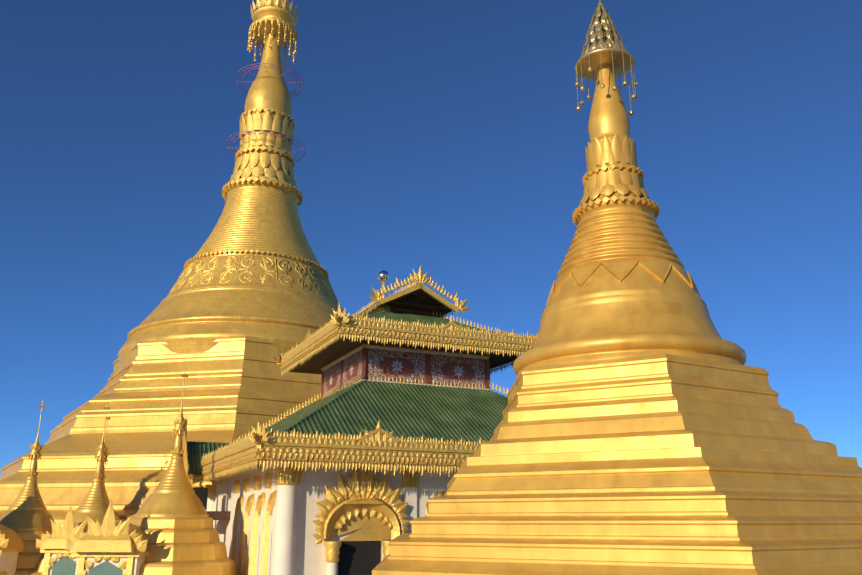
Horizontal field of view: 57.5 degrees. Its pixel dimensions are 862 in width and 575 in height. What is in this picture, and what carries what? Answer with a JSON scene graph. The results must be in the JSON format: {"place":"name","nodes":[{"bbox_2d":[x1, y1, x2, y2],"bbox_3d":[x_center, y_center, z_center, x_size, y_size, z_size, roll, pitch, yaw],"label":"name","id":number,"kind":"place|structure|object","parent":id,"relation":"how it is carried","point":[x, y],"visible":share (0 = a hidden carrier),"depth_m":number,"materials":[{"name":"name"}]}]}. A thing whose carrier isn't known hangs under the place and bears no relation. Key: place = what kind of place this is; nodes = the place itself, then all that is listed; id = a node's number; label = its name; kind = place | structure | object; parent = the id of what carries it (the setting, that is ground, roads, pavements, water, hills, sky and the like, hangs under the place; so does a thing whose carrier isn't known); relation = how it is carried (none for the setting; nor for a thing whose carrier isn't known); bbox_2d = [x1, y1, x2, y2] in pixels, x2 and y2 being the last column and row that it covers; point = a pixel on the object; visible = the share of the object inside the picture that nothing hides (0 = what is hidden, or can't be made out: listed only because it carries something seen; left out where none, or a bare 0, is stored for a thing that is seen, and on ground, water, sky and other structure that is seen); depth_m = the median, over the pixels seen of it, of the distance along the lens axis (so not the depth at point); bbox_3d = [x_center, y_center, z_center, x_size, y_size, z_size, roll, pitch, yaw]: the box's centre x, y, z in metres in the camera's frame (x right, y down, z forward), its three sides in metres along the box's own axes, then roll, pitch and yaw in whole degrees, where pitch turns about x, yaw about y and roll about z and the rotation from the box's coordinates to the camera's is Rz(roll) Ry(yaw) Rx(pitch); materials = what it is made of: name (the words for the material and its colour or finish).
{"place":"outdoors","nodes":[
{"label":"outdoors","id":0,"kind":"place"},
{"bbox_2d":[206,460,456,574],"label":"pavilion walls","id":1,"kind":"structure","parent":0,"point":[295,550],"depth_m":22.37,"materials":[{"name":"white paint"}]},
{"bbox_2d":[236,531,271,574],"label":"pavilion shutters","id":2,"kind":"object","parent":1,"relation":"attached to","point":[258,555],"visible":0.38,"depth_m":23.81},
{"bbox_2d":[193,487,380,574],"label":"dark pavilion openings","id":3,"kind":"object","parent":1,"relation":"in","point":[359,557],"visible":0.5,"depth_m":22.02,"materials":[{"name":"black"}]},
{"bbox_2d":[321,307,489,398],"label":"wall panel frames","id":4,"kind":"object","parent":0,"point":[386,367],"visible":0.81,"depth_m":28.39,"materials":[{"name":"red wood"}]},
{"bbox_2d":[329,359,463,383],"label":"rosette ornaments","id":5,"kind":"object","parent":4,"relation":"attached to","point":[397,366],"visible":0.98,"depth_m":28.30},
{"bbox_2d":[322,346,488,396],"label":"white pavilion trim","id":6,"kind":"structure","parent":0,"point":[393,349],"depth_m":28.28,"materials":[{"name":"white paint"}]},
{"bbox_2d":[0,0,861,476],"label":"sky","id":7,"kind":"structure","parent":0,"point":[448,138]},
{"label":"ground","id":8,"kind":"structure","parent":0,"visible":0},
{"bbox_2d":[0,519,24,552],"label":"shrine dome","id":9,"kind":"structure","parent":8,"relation":"on","point":[11,540],"depth_m":27.85,"materials":[{"name":"gold metal"}]},
{"bbox_2d":[0,552,18,574],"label":"shrine wall","id":10,"kind":"structure","parent":9,"relation":"attached to","point":[8,562],"depth_m":27.58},
{"bbox_2d":[0,401,54,574],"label":"stupa","id":11,"kind":"object","parent":8,"relation":"on","point":[26,516],"visible":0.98,"depth_m":29.54,"materials":[{"name":"gold metal"}]},
{"bbox_2d":[36,505,87,574],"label":"shrine pediment","id":12,"kind":"structure","parent":8,"relation":"on","point":[48,544],"depth_m":26.86,"materials":[{"name":"gold metal"}]},
{"bbox_2d":[42,553,76,574],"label":"shrine wall","id":13,"kind":"structure","parent":12,"relation":"attached to","point":[54,556],"depth_m":26.83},
{"bbox_2d":[51,557,75,574],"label":"shrine niche","id":14,"kind":"object","parent":13,"relation":"in","point":[64,566],"depth_m":26.73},
{"bbox_2d":[30,400,118,574],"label":"stupa","id":15,"kind":"object","parent":8,"relation":"on","point":[94,505],"visible":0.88,"depth_m":29.64,"materials":[{"name":"gold metal"}]},
{"bbox_2d":[66,497,149,574],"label":"shrine pediment","id":16,"kind":"structure","parent":8,"relation":"on","point":[113,538],"depth_m":22.30,"materials":[{"name":"gold metal"}]},
{"bbox_2d":[75,557,144,574],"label":"shrine wall","id":17,"kind":"structure","parent":16,"relation":"attached to","point":[138,561],"depth_m":22.33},
{"bbox_2d":[88,561,121,574],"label":"shrine niche","id":18,"kind":"object","parent":17,"relation":"in","point":[106,568],"visible":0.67,"depth_m":22.26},
{"bbox_2d":[97,410,119,519],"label":"spire","id":19,"kind":"structure","parent":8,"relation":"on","point":[108,418],"depth_m":33.16,"materials":[{"name":"gold metal"}]},
{"bbox_2d":[0,336,321,526],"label":"stupa terraces","id":20,"kind":"object","parent":8,"relation":"on","point":[235,387],"visible":0.35,"depth_m":39.18,"materials":[{"name":"gold metal"}]},
{"bbox_2d":[118,33,345,365],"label":"stupa bell","id":21,"kind":"object","parent":20,"relation":"on","point":[259,216],"visible":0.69,"depth_m":46.98,"materials":[{"name":"gold metal"}]},
{"bbox_2d":[167,0,338,303],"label":"stupa ornaments","id":22,"kind":"object","parent":21,"relation":"on","point":[273,16],"visible":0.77,"depth_m":52.96,"materials":[{"name":"gold metal"}]},
{"bbox_2d":[226,63,304,161],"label":"ring lights","id":23,"kind":"object","parent":21,"relation":"on","point":[290,95],"visible":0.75,"depth_m":54.28},
{"bbox_2d":[130,365,235,574],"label":"stupa","id":24,"kind":"object","parent":8,"relation":"on","point":[172,519],"visible":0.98,"depth_m":23.68,"materials":[{"name":"gold metal"}]},
{"bbox_2d":[182,265,538,574],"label":"pavilion gold ornament","id":25,"kind":"object","parent":8,"relation":"on","point":[354,502],"visible":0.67,"depth_m":22.69,"materials":[{"name":"gold metal"}]},
{"bbox_2d":[187,441,229,474],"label":"green roof","id":26,"kind":"structure","parent":25,"relation":"on","point":[197,451],"depth_m":28.93,"materials":[{"name":"green tile"}]},
{"bbox_2d":[215,380,361,462],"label":"pavilion roof","id":27,"kind":"structure","parent":25,"relation":"on","point":[273,427],"depth_m":26.21,"materials":[{"name":"green tile"}]},
{"bbox_2d":[182,294,522,519],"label":"pavilion soffits","id":28,"kind":"object","parent":25,"relation":"attached to","point":[339,347],"visible":0.21,"depth_m":29.29,"materials":[{"name":"brown wood"}]},
{"bbox_2d":[358,295,403,315],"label":"pavilion roof","id":29,"kind":"structure","parent":25,"relation":"on","point":[378,301],"depth_m":30.77,"materials":[{"name":"green tile"}]},
{"bbox_2d":[378,270,388,281],"bbox_3d":[-1.945,-0.460,32.103,0.478,0.480,0.478,0,-17,-2],"label":"finial ball","id":30,"kind":"object","parent":25,"relation":"on","point":[383,275],"visible":0.9,"depth_m":31.93,"materials":[{"name":"silver metal"}]},
{"bbox_2d":[267,380,507,455],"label":"green roof","id":31,"kind":"structure","parent":25,"relation":"on","point":[438,412],"depth_m":25.15,"materials":[{"name":"green tile"}]},
{"bbox_2d":[323,349,484,393],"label":"wall panels","id":32,"kind":"object","parent":25,"relation":"on","point":[418,360],"visible":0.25,"depth_m":28.22,"materials":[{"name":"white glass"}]},
{"bbox_2d":[363,310,490,333],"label":"upper roof","id":33,"kind":"structure","parent":25,"relation":"on","point":[409,317],"depth_m":29.30,"materials":[{"name":"green tile"}]},
{"bbox_2d":[406,289,447,307],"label":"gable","id":34,"kind":"structure","parent":25,"relation":"on","point":[423,296],"depth_m":30.50,"materials":[{"name":"brown wood"}]},
{"bbox_2d":[372,354,861,574],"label":"hexagonal stupa terraces","id":35,"kind":"object","parent":8,"relation":"on","point":[663,464],"visible":1,"depth_m":10.73,"materials":[{"name":"gold metal"}]},
{"bbox_2d":[513,46,746,377],"bbox_3d":[3.519,-1.575,15.059,4.060,6.900,4.060,0,-17,-2],"label":"stupa bell","id":36,"kind":"object","parent":35,"relation":"on","point":[602,313],"visible":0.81,"depth_m":13.36,"materials":[{"name":"gold metal"}]},
{"bbox_2d":[575,0,637,114],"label":"spire umbrella","id":37,"kind":"object","parent":36,"relation":"on","point":[616,56],"visible":0.94,"depth_m":15.80,"materials":[{"name":"gold metal"}]},
{"bbox_2d":[546,133,699,305],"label":"stupa ornaments","id":38,"kind":"object","parent":36,"relation":"attached to","point":[616,152],"visible":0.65,"depth_m":14.73,"materials":[{"name":"gold metal"}]}
]}

